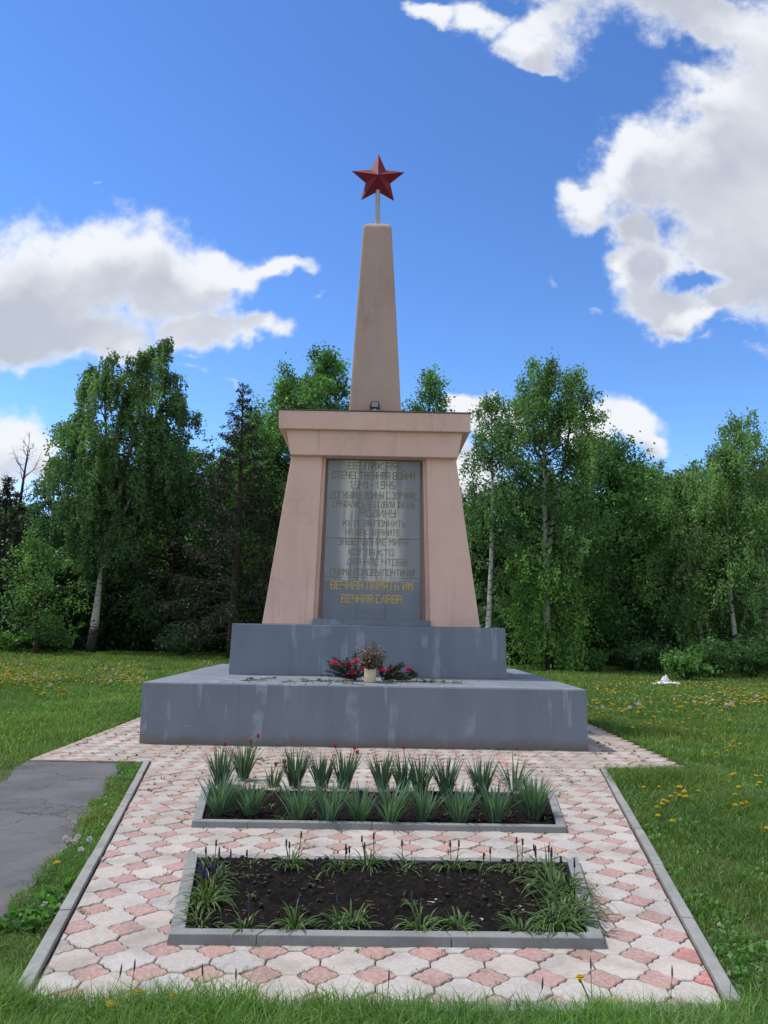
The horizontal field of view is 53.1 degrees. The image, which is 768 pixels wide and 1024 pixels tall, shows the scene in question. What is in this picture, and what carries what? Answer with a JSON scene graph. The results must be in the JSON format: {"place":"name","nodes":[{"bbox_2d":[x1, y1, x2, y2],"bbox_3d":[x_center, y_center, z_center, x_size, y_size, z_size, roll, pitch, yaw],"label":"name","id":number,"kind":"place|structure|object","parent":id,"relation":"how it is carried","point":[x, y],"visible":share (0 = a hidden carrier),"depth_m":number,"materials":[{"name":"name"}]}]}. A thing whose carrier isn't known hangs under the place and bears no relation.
{"place":"outdoors","nodes":[
{"label":"outdoors","id":0,"kind":"place"},
{"bbox_2d":[0,761,120,926],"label":"asphalt path","id":1,"kind":"structure","parent":0,"point":[39,801],"depth_m":6.66,"materials":[{"name":"grey asphalt"}]},
{"bbox_2d":[29,717,725,1005],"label":"plaza","id":2,"kind":"structure","parent":0,"point":[143,939],"depth_m":4.71,"materials":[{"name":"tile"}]},
{"bbox_2d":[202,742,241,786],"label":"tulip clump","id":3,"kind":"object","parent":2,"relation":"on","point":[220,766],"visible":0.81,"depth_m":7.65,"materials":[{"name":"green plant"}]},
{"bbox_2d":[225,734,268,778],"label":"tulip clump","id":4,"kind":"object","parent":2,"relation":"on","point":[244,767],"visible":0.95,"depth_m":8.02,"materials":[{"name":"green plant"}]},
{"bbox_2d":[40,725,685,988],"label":"joint weeds","id":5,"kind":"object","parent":2,"relation":"on","point":[597,885],"visible":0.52,"depth_m":7.44,"materials":[{"name":"green plant"}]},
{"bbox_2d":[139,154,587,750],"bbox_3d":[-0.212,-1.690,13.881,6.090,10.780,5.450,1,-9,-1],"label":"war memorial","id":6,"kind":"object","parent":2,"relation":"on","point":[371,548],"visible":0.98,"depth_m":12.94,"materials":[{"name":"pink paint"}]},
{"bbox_2d":[321,652,363,680],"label":"fir branch","id":7,"kind":"object","parent":6,"relation":"on","point":[342,669],"visible":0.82,"depth_m":11.52,"materials":[{"name":"green plant"}]},
{"bbox_2d":[364,669,375,682],"bbox_3d":[-0.204,2.391,11.229,0.182,0.192,0.182,1,-9,-1],"label":"flower jar","id":8,"kind":"object","parent":6,"relation":"on","point":[370,676],"visible":0.96,"depth_m":11.16,"materials":[{"name":"beige ceramic"}]},
{"bbox_2d":[344,641,386,669],"bbox_3d":[-0.194,2.192,11.330,0.598,0.577,0.532,-5,-10,35],"label":"dried bouquet","id":9,"kind":"object","parent":8,"relation":"in","point":[371,660],"visible":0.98,"depth_m":11.21,"materials":[{"name":"brown plant"}]},
{"bbox_2d":[377,661,411,681],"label":"fir branch","id":10,"kind":"object","parent":6,"relation":"on","point":[389,675],"visible":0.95,"depth_m":11.43,"materials":[{"name":"green plant"}]},
{"bbox_2d":[169,788,585,931],"bbox_3d":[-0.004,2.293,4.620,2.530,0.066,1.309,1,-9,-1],"label":"flowerbed soil","id":11,"kind":"structure","parent":2,"relation":"on","point":[349,885],"depth_m":4.60,"materials":[{"name":"black soil"}]},
{"bbox_2d":[169,899,225,928],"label":"hyacinth tuft","id":12,"kind":"object","parent":11,"relation":"on","point":[195,913],"visible":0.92,"depth_m":4.12,"materials":[{"name":"green plant"}]},
{"bbox_2d":[166,865,238,920],"bbox_3d":[-1.022,2.158,4.365,0.414,0.251,0.432,7,-10,-34],"label":"hyacinth tuft","id":13,"kind":"object","parent":11,"relation":"on","point":[209,896],"visible":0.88,"depth_m":4.32,"materials":[{"name":"green plant"}]},
{"bbox_2d":[176,847,239,887],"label":"hyacinth tuft","id":14,"kind":"object","parent":11,"relation":"on","point":[220,872],"visible":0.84,"depth_m":4.81,"materials":[{"name":"green plant"}]},
{"bbox_2d":[182,858,240,901],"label":"hyacinth tuft","id":15,"kind":"object","parent":11,"relation":"on","point":[202,875],"visible":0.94,"depth_m":4.53,"materials":[{"name":"green plant"}]},
{"bbox_2d":[216,900,273,947],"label":"hyacinth tuft","id":16,"kind":"object","parent":11,"relation":"on","point":[240,922],"visible":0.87,"depth_m":4.03,"materials":[{"name":"green plant"}]},
{"bbox_2d":[259,831,312,873],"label":"hyacinth tuft","id":17,"kind":"object","parent":11,"relation":"on","point":[294,859],"visible":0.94,"depth_m":5.13,"materials":[{"name":"green plant"}]},
{"bbox_2d":[268,894,322,932],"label":"hyacinth tuft","id":18,"kind":"object","parent":11,"relation":"on","point":[291,923],"visible":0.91,"depth_m":4.08,"materials":[{"name":"green plant"}]},
{"bbox_2d":[318,844,360,877],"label":"hyacinth tuft","id":19,"kind":"object","parent":11,"relation":"on","point":[344,863],"visible":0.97,"depth_m":5.04,"materials":[{"name":"green plant"}]},
{"bbox_2d":[318,893,368,929],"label":"hyacinth tuft","id":20,"kind":"object","parent":11,"relation":"on","point":[337,918],"visible":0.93,"depth_m":4.08,"materials":[{"name":"green plant"}]},
{"bbox_2d":[326,899,383,929],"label":"hyacinth tuft","id":21,"kind":"object","parent":11,"relation":"on","point":[360,914],"visible":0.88,"depth_m":4.15,"materials":[{"name":"green plant"}]},
{"bbox_2d":[340,832,391,873],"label":"hyacinth tuft","id":22,"kind":"object","parent":11,"relation":"on","point":[365,861],"visible":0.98,"depth_m":5.16,"materials":[{"name":"green plant"}]},
{"bbox_2d":[389,891,446,932],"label":"hyacinth tuft","id":23,"kind":"object","parent":11,"relation":"on","point":[417,920],"visible":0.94,"depth_m":4.10,"materials":[{"name":"green plant"}]},
{"bbox_2d":[429,840,478,874],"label":"hyacinth tuft","id":24,"kind":"object","parent":11,"relation":"on","point":[447,864],"visible":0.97,"depth_m":5.10,"materials":[{"name":"green plant"}]},
{"bbox_2d":[433,906,481,932],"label":"hyacinth tuft","id":25,"kind":"object","parent":11,"relation":"on","point":[454,919],"visible":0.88,"depth_m":4.11,"materials":[{"name":"green plant"}]},
{"bbox_2d":[489,837,540,876],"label":"hyacinth tuft","id":26,"kind":"object","parent":11,"relation":"on","point":[518,866],"visible":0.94,"depth_m":5.14,"materials":[{"name":"green plant"}]},
{"bbox_2d":[496,905,547,948],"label":"hyacinth tuft","id":27,"kind":"object","parent":11,"relation":"on","point":[512,927],"visible":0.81,"depth_m":4.07,"materials":[{"name":"green plant"}]},
{"bbox_2d":[511,844,578,885],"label":"hyacinth tuft","id":28,"kind":"object","parent":11,"relation":"on","point":[537,868],"visible":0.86,"depth_m":4.96,"materials":[{"name":"green plant"}]},
{"bbox_2d":[523,844,572,882],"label":"hyacinth tuft","id":29,"kind":"object","parent":11,"relation":"on","point":[544,860],"visible":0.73,"depth_m":5.09,"materials":[{"name":"green plant"}]},
{"bbox_2d":[509,856,594,902],"bbox_3d":[1.018,2.251,4.693,0.538,0.329,0.489,-5,-10,33],"label":"hyacinth tuft","id":30,"kind":"object","parent":11,"relation":"on","point":[557,880],"visible":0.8,"depth_m":4.65,"materials":[{"name":"green plant"}]},
{"bbox_2d":[514,889,594,943],"bbox_3d":[0.933,2.160,4.122,0.450,0.270,0.460,1,-9,-1],"label":"hyacinth tuft","id":31,"kind":"object","parent":11,"relation":"on","point":[549,926],"visible":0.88,"depth_m":4.07,"materials":[{"name":"green plant"}]},
{"bbox_2d":[533,858,600,895],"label":"hyacinth tuft","id":32,"kind":"object","parent":11,"relation":"on","point":[564,883],"visible":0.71,"depth_m":4.74,"materials":[{"name":"green plant"}]},
{"bbox_2d":[528,864,611,923],"bbox_3d":[1.038,2.198,4.367,0.470,0.309,0.502,1,-9,-1],"label":"hyacinth tuft","id":33,"kind":"object","parent":11,"relation":"on","point":[552,897],"visible":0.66,"depth_m":4.40,"materials":[{"name":"green plant"}]},
{"bbox_2d":[532,892,620,938],"bbox_3d":[1.023,2.194,4.189,0.505,0.240,0.488,1,-9,-1],"label":"hyacinth tuft","id":34,"kind":"object","parent":11,"relation":"on","point":[575,912],"visible":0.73,"depth_m":4.16,"materials":[{"name":"green plant"}]},
{"bbox_2d":[543,878,619,924],"bbox_3d":[1.109,2.232,4.392,0.493,0.258,0.465,4,-9,-21],"label":"hyacinth tuft","id":35,"kind":"object","parent":11,"relation":"on","point":[584,895],"visible":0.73,"depth_m":4.41,"materials":[{"name":"green plant"}]},
{"bbox_2d":[191,786,566,833],"bbox_3d":[-0.041,2.654,6.856,3.476,0.098,1.448,1,-9,-1],"label":"flowerbed border","id":36,"kind":"object","parent":2,"relation":"on","point":[198,821],"visible":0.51,"depth_m":6.16,"materials":[{"name":"concrete"}]},
{"bbox_2d":[202,788,555,823],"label":"flowerbed soil","id":37,"kind":"structure","parent":36,"relation":"in","point":[409,815],"depth_m":6.63,"materials":[{"name":"black soil"}]},
{"bbox_2d":[195,768,247,815],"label":"daffodil clump","id":38,"kind":"object","parent":37,"relation":"on","point":[220,800],"visible":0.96,"depth_m":6.44,"materials":[{"name":"green plant"}]},
{"bbox_2d":[224,776,275,816],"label":"daffodil clump","id":39,"kind":"object","parent":37,"relation":"on","point":[247,805],"visible":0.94,"depth_m":6.42,"materials":[{"name":"green plant"}]},
{"bbox_2d":[261,759,285,787],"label":"tulip clump","id":40,"kind":"object","parent":37,"relation":"on","point":[274,782],"visible":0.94,"depth_m":7.58,"materials":[{"name":"green plant"}]},
{"bbox_2d":[275,746,317,786],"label":"tulip clump","id":41,"kind":"object","parent":37,"relation":"on","point":[291,772],"visible":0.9,"depth_m":7.69,"materials":[{"name":"green plant"}]},
{"bbox_2d":[276,772,320,819],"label":"daffodil clump","id":42,"kind":"object","parent":37,"relation":"on","point":[298,807],"visible":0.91,"depth_m":6.32,"materials":[{"name":"green plant"}]},
{"bbox_2d":[306,750,339,787],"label":"tulip clump","id":43,"kind":"object","parent":37,"relation":"on","point":[322,774],"visible":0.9,"depth_m":7.66,"materials":[{"name":"green plant"}]},
{"bbox_2d":[305,778,358,820],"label":"daffodil clump","id":44,"kind":"object","parent":37,"relation":"on","point":[330,808],"visible":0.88,"depth_m":6.24,"materials":[{"name":"green plant"}]},
{"bbox_2d":[326,743,363,789],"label":"tulip clump","id":45,"kind":"object","parent":37,"relation":"on","point":[345,775],"visible":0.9,"depth_m":7.59,"materials":[{"name":"green plant"}]},
{"bbox_2d":[325,779,382,820],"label":"daffodil clump","id":46,"kind":"object","parent":37,"relation":"on","point":[361,812],"visible":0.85,"depth_m":6.31,"materials":[{"name":"green plant"}]},
{"bbox_2d":[363,750,400,789],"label":"tulip clump","id":47,"kind":"object","parent":37,"relation":"on","point":[384,772],"visible":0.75,"depth_m":7.62,"materials":[{"name":"green plant"}]},
{"bbox_2d":[195,783,573,931],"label":"bed weeds","id":48,"kind":"object","parent":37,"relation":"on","point":[316,878],"visible":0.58,"depth_m":4.87,"materials":[{"name":"green plant"}]},
{"bbox_2d":[364,775,417,821],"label":"daffodil clump","id":49,"kind":"object","parent":37,"relation":"on","point":[392,807],"visible":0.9,"depth_m":6.26,"materials":[{"name":"green plant"}]},
{"bbox_2d":[388,745,424,789],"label":"tulip clump","id":50,"kind":"object","parent":37,"relation":"in","point":[399,774],"visible":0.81,"depth_m":7.54,"materials":[{"name":"green plant"}]},
{"bbox_2d":[401,752,440,792],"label":"tulip clump","id":51,"kind":"object","parent":37,"relation":"on","point":[423,776],"visible":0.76,"depth_m":7.46,"materials":[{"name":"green plant"}]},
{"bbox_2d":[402,778,450,821],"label":"daffodil clump","id":52,"kind":"object","parent":37,"relation":"on","point":[424,809],"visible":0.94,"depth_m":6.35,"materials":[{"name":"green plant"}]},
{"bbox_2d":[423,753,464,794],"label":"tulip clump","id":53,"kind":"object","parent":37,"relation":"on","point":[443,779],"visible":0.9,"depth_m":7.44,"materials":[{"name":"green plant"}]},
{"bbox_2d":[437,775,483,822],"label":"daffodil clump","id":54,"kind":"object","parent":37,"relation":"on","point":[460,811],"visible":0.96,"depth_m":6.32,"materials":[{"name":"green plant"}]},
{"bbox_2d":[463,756,499,794],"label":"tulip clump","id":55,"kind":"object","parent":37,"relation":"in","point":[476,776],"visible":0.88,"depth_m":7.49,"materials":[{"name":"green plant"}]},
{"bbox_2d":[462,777,521,822],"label":"daffodil clump","id":56,"kind":"object","parent":37,"relation":"on","point":[495,807],"visible":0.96,"depth_m":6.35,"materials":[{"name":"green plant"}]},
{"bbox_2d":[488,753,538,791],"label":"tulip clump","id":57,"kind":"object","parent":37,"relation":"on","point":[506,773],"visible":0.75,"depth_m":7.66,"materials":[{"name":"green plant"}]},
{"bbox_2d":[510,771,559,819],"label":"daffodil clump","id":58,"kind":"object","parent":37,"relation":"on","point":[531,803],"visible":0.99,"depth_m":6.51,"materials":[{"name":"green plant"}]},
{"bbox_2d":[167,851,605,950],"bbox_3d":[-0.001,2.316,4.619,2.747,0.101,1.493,1,-9,-1],"label":"flowerbed border","id":59,"kind":"object","parent":2,"relation":"on","point":[181,934],"visible":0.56,"depth_m":3.92,"materials":[{"name":"concrete"}]},
{"bbox_2d":[0,645,767,1023],"bbox_3d":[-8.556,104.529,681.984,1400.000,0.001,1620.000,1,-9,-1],"label":"ground","id":60,"kind":"structure","parent":0,"point":[10,769],"depth_m":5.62,"materials":[{"name":"plant"}]},
{"bbox_2d":[0,615,42,651],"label":"shrub","id":61,"kind":"object","parent":60,"relation":"on","point":[11,643],"visible":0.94,"depth_m":39.89,"materials":[{"name":"green plant"}]},
{"bbox_2d":[1,432,41,608],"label":"bare tree","id":62,"kind":"object","parent":60,"relation":"on","point":[22,484],"visible":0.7,"depth_m":47.03,"materials":[{"name":"brown plant"}]},
{"bbox_2d":[0,475,60,645],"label":"spruce tree","id":63,"kind":"object","parent":60,"relation":"on","point":[9,502],"visible":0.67,"depth_m":42.93,"materials":[{"name":"green plant"}]},
{"bbox_2d":[0,500,72,601],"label":"leafy tree","id":64,"kind":"object","parent":60,"relation":"on","point":[29,526],"visible":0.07,"depth_m":51.44,"materials":[{"name":"green plant"}]},
{"bbox_2d":[16,455,77,647],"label":"birch tree","id":65,"kind":"object","parent":60,"relation":"on","point":[41,526],"visible":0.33,"depth_m":45.69,"materials":[{"name":"green plant"}]},
{"bbox_2d":[0,521,95,652],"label":"leafy tree","id":66,"kind":"object","parent":60,"relation":"on","point":[41,581],"visible":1,"depth_m":39.27,"materials":[{"name":"green plant"}]},
{"bbox_2d":[25,614,84,651],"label":"shrub","id":67,"kind":"object","parent":60,"relation":"on","point":[47,642],"visible":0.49,"depth_m":41.11,"materials":[{"name":"green plant"}]},
{"bbox_2d":[13,760,149,995],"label":"path kerb","id":68,"kind":"structure","parent":60,"relation":"on","point":[41,955],"depth_m":4.50,"materials":[{"name":"concrete"}]},
{"bbox_2d":[18,496,159,648],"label":"leafy tree","id":69,"kind":"object","parent":60,"relation":"on","point":[61,543],"visible":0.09,"depth_m":46.38,"materials":[{"name":"green plant"}]},
{"bbox_2d":[76,572,155,650],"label":"spruce tree","id":70,"kind":"object","parent":60,"relation":"on","point":[115,641],"visible":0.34,"depth_m":45.00,"materials":[{"name":"green plant"}]},
{"bbox_2d":[41,336,207,652],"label":"birch tree","id":71,"kind":"object","parent":60,"relation":"on","point":[104,509],"visible":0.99,"depth_m":41.67,"materials":[{"name":"green plant"}]},
{"bbox_2d":[118,561,184,650],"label":"leafy tree","id":72,"kind":"object","parent":60,"relation":"on","point":[155,586],"visible":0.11,"depth_m":47.42,"materials":[{"name":"green plant"}]},
{"bbox_2d":[101,475,214,647],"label":"leafy tree","id":73,"kind":"object","parent":60,"relation":"on","point":[154,533],"visible":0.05,"depth_m":49.12,"materials":[{"name":"green plant"}]},
{"bbox_2d":[69,430,271,652],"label":"leafy tree","id":74,"kind":"object","parent":60,"relation":"on","point":[193,459],"visible":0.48,"depth_m":43.52,"materials":[{"name":"green plant"}]},
{"bbox_2d":[152,623,215,655],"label":"shrub","id":75,"kind":"object","parent":60,"relation":"on","point":[187,647],"visible":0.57,"depth_m":40.09,"materials":[{"name":"green plant"}]},
{"bbox_2d":[142,470,252,651],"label":"spruce tree","id":76,"kind":"object","parent":60,"relation":"on","point":[183,557],"visible":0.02,"depth_m":47.50,"materials":[{"name":"green plant"}]},
{"bbox_2d":[143,382,285,658],"bbox_3d":[-7.233,0.196,38.119,8.313,14.045,8.195,1,-9,-1],"label":"spruce tree","id":77,"kind":"object","parent":60,"relation":"on","point":[231,614],"visible":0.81,"depth_m":37.85,"materials":[{"name":"green plant"}]},
{"bbox_2d":[196,406,289,633],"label":"leafy tree","id":78,"kind":"object","parent":60,"relation":"on","point":[262,520],"visible":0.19,"depth_m":43.78,"materials":[{"name":"green plant"}]},
{"bbox_2d":[183,352,348,625],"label":"leafy tree","id":79,"kind":"object","parent":60,"relation":"on","point":[302,398],"visible":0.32,"depth_m":42.47,"materials":[{"name":"green plant"}]},
{"bbox_2d":[251,340,350,586],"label":"leafy tree","id":80,"kind":"object","parent":60,"relation":"on","point":[327,360],"visible":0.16,"depth_m":46.34,"materials":[{"name":"green plant"}]},
{"bbox_2d":[0,583,764,667],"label":"undergrowth","id":81,"kind":"object","parent":60,"relation":"on","point":[139,639],"visible":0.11,"depth_m":43.98,"materials":[{"name":"green plant"}]},
{"bbox_2d":[15,997,751,1018],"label":"path kerb","id":82,"kind":"structure","parent":60,"relation":"on","point":[512,1004],"depth_m":3.29,"materials":[{"name":"concrete"}]},
{"bbox_2d":[0,659,767,705],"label":"dandelion drift","id":83,"kind":"object","parent":60,"relation":"on","point":[674,698],"visible":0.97,"depth_m":21.40,"materials":[{"name":"yellow plant"}]},
{"bbox_2d":[401,363,476,536],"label":"leafy tree","id":84,"kind":"object","parent":60,"relation":"on","point":[429,383],"visible":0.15,"depth_m":46.23,"materials":[{"name":"green plant"}]},
{"bbox_2d":[463,504,501,602],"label":"leafy tree","id":85,"kind":"object","parent":60,"relation":"on","point":[477,564],"visible":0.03,"depth_m":47.81,"materials":[{"name":"green plant"}]},
{"bbox_2d":[474,577,514,627],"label":"leafy tree","id":86,"kind":"object","parent":60,"relation":"on","point":[485,584],"visible":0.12,"depth_m":46.31,"materials":[{"name":"green plant"}]},
{"bbox_2d":[459,389,536,627],"bbox_3d":[4.586,0.527,32.988,3.998,12.273,4.229,-2,-9,19],"label":"birch tree","id":87,"kind":"object","parent":60,"relation":"on","point":[480,439],"visible":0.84,"depth_m":32.98,"materials":[{"name":"green plant"}]},
{"bbox_2d":[463,495,538,650],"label":"leafy tree","id":88,"kind":"object","parent":60,"relation":"on","point":[497,563],"visible":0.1,"depth_m":47.95,"materials":[{"name":"green plant"}]},
{"bbox_2d":[468,348,634,671],"bbox_3d":[7.068,-0.210,33.514,6.304,14.106,7.496,-5,-10,34],"label":"birch tree","id":89,"kind":"object","parent":60,"relation":"on","point":[565,413],"visible":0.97,"depth_m":32.70,"materials":[{"name":"green plant"}]},
{"bbox_2d":[572,644,616,671],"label":"shrub","id":90,"kind":"object","parent":60,"relation":"on","point":[596,663],"visible":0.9,"depth_m":31.39,"materials":[{"name":"green plant"}]},
{"bbox_2d":[527,429,695,664],"bbox_3d":[11.424,1.485,37.275,9.706,11.912,9.135,1,-9,-1],"label":"leafy tree","id":91,"kind":"object","parent":60,"relation":"on","point":[616,611],"visible":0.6,"depth_m":35.86,"materials":[{"name":"green plant"}]},
{"bbox_2d":[608,634,658,670],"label":"shrub","id":92,"kind":"object","parent":60,"relation":"on","point":[623,660],"visible":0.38,"depth_m":32.41,"materials":[{"name":"green plant"}]},
{"bbox_2d":[587,461,716,654],"bbox_3d":[13.553,2.522,39.322,6.444,10.696,7.083,6,-10,-30],"label":"leafy tree","id":93,"kind":"object","parent":60,"relation":"on","point":[647,545],"visible":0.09,"depth_m":38.83,"materials":[{"name":"green plant"}]},
{"bbox_2d":[618,634,689,674],"bbox_3d":[10.802,5.674,30.640,2.442,1.614,2.506,1,-9,-1],"label":"shrub","id":94,"kind":"object","parent":60,"relation":"on","point":[645,657],"visible":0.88,"depth_m":30.28,"materials":[{"name":"green plant"}]},
{"bbox_2d":[600,767,739,1003],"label":"path kerb","id":95,"kind":"structure","parent":60,"relation":"on","point":[717,973],"depth_m":4.49,"materials":[{"name":"concrete"}]},
{"bbox_2d":[658,647,722,680],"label":"shrub","id":96,"kind":"object","parent":60,"relation":"on","point":[685,668],"visible":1,"depth_m":26.85,"materials":[{"name":"green plant"}]},
{"bbox_2d":[630,469,754,668],"bbox_3d":[13.333,2.409,33.592,5.436,9.074,4.679,-6,-11,38],"label":"birch tree","id":97,"kind":"object","parent":60,"relation":"on","point":[678,494],"visible":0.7,"depth_m":33.06,"materials":[{"name":"green plant"}]},
{"bbox_2d":[659,436,767,674],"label":"birch tree","id":98,"kind":"object","parent":60,"relation":"on","point":[725,462],"visible":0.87,"depth_m":31.79,"materials":[{"name":"green plant"}]},
{"bbox_2d":[670,459,767,669],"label":"birch tree","id":99,"kind":"object","parent":60,"relation":"on","point":[740,608],"visible":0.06,"depth_m":33.46,"materials":[{"name":"green plant"}]},
{"bbox_2d":[683,630,756,677],"bbox_3d":[12.463,5.340,28.817,2.792,1.789,2.273,6,-10,-31],"label":"shrub","id":100,"kind":"object","parent":60,"relation":"on","point":[713,657],"visible":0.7,"depth_m":28.26,"materials":[{"name":"green plant"}]},
{"bbox_2d":[674,407,767,673],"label":"birch tree","id":101,"kind":"object","parent":60,"relation":"on","point":[735,431],"visible":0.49,"depth_m":32.91,"materials":[{"name":"green plant"}]},
{"bbox_2d":[719,631,767,677],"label":"shrub","id":102,"kind":"object","parent":60,"relation":"on","point":[757,663],"visible":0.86,"depth_m":28.53,"materials":[{"name":"green plant"}]},
{"bbox_2d":[0,0,767,515],"label":"sky","id":103,"kind":"structure","parent":0,"point":[586,181],"materials":[{"name":"blue"}]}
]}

